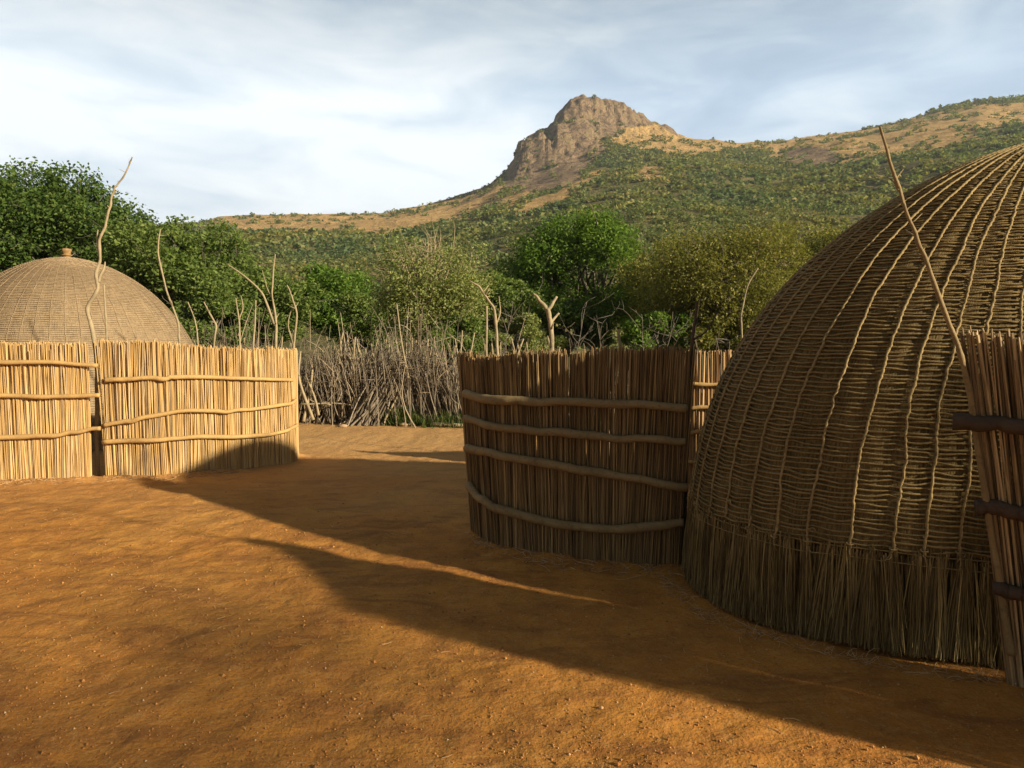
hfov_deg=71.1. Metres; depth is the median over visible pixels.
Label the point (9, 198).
broadleaf tree
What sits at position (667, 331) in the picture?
bare sapling
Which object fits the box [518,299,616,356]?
bushy tree
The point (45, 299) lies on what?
beehive hut
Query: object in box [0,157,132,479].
reed fence
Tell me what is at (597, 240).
broadleaf tree
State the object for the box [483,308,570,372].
bushy tree
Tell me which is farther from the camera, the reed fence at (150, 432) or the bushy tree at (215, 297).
the bushy tree at (215, 297)
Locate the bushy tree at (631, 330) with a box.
[620,306,693,351]
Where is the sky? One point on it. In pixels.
(219, 107)
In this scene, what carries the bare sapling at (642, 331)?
on the ground at (382, 507)
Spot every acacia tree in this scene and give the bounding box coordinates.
[609,224,718,338]
[625,210,819,355]
[734,222,852,300]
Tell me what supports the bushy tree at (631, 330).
on the ground at (382, 507)
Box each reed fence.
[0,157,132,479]
[94,229,298,475]
[457,281,716,565]
[647,268,757,483]
[879,126,1023,687]
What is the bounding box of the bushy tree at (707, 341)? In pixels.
[685,314,755,356]
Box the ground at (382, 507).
[0,357,1023,767]
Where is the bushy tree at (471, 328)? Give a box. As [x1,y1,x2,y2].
[418,313,493,373]
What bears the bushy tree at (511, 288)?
on the ground at (382, 507)
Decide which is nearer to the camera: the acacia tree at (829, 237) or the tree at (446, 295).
the tree at (446, 295)
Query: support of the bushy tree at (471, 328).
on the ground at (382, 507)
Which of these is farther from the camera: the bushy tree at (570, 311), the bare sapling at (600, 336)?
the bushy tree at (570, 311)
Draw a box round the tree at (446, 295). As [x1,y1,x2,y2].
[356,215,501,402]
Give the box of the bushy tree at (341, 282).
[286,254,379,366]
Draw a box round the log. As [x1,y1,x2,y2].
[431,422,462,426]
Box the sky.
[0,0,1023,223]
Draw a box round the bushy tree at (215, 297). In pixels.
[169,278,261,347]
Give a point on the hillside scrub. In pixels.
(627, 157)
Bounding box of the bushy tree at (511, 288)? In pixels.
[469,268,544,333]
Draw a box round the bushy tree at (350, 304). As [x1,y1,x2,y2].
[333,289,412,384]
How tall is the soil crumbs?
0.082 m
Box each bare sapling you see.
[491,301,524,357]
[559,292,614,369]
[575,300,619,409]
[618,299,663,350]
[644,309,692,346]
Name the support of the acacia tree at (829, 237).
on the ground at (382, 507)
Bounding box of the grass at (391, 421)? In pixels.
[343,405,642,428]
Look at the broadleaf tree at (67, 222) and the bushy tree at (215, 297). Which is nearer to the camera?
the bushy tree at (215, 297)
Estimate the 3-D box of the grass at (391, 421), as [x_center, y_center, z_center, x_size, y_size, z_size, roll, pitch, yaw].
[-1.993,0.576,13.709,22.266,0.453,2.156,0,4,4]
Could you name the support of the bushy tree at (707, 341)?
on the ground at (382, 507)
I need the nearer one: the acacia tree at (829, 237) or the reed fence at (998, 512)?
the reed fence at (998, 512)
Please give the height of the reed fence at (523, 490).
2.202 m
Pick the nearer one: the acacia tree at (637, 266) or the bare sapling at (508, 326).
the bare sapling at (508, 326)
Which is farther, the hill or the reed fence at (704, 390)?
the hill
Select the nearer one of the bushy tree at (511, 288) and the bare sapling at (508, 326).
the bare sapling at (508, 326)
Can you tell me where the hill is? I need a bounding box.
[154,94,1023,356]
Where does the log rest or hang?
on the ground at (382, 507)
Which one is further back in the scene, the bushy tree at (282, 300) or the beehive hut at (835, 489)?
the bushy tree at (282, 300)
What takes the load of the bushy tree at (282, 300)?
on the ground at (382, 507)
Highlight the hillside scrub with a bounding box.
[93,94,1023,349]
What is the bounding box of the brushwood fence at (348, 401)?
[181,288,729,427]
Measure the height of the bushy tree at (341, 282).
4.886 m
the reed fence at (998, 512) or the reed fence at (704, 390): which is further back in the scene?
the reed fence at (704, 390)
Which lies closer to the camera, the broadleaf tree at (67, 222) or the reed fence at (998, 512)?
the reed fence at (998, 512)
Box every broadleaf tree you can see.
[0,155,158,272]
[0,176,49,268]
[88,214,275,318]
[483,196,693,351]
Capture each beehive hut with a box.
[0,248,193,450]
[682,143,1023,669]
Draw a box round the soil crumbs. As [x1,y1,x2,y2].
[0,448,1023,767]
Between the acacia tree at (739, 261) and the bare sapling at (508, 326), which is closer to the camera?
the bare sapling at (508, 326)
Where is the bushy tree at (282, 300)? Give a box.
[239,265,336,356]
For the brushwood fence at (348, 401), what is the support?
on the ground at (382, 507)
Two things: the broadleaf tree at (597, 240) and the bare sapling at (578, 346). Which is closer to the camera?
the bare sapling at (578, 346)
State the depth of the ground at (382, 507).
3.86 m
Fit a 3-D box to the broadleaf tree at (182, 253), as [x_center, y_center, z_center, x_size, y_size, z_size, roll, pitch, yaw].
[-10.845,-2.621,22.903,5.204,5.655,5.065,2,4,24]

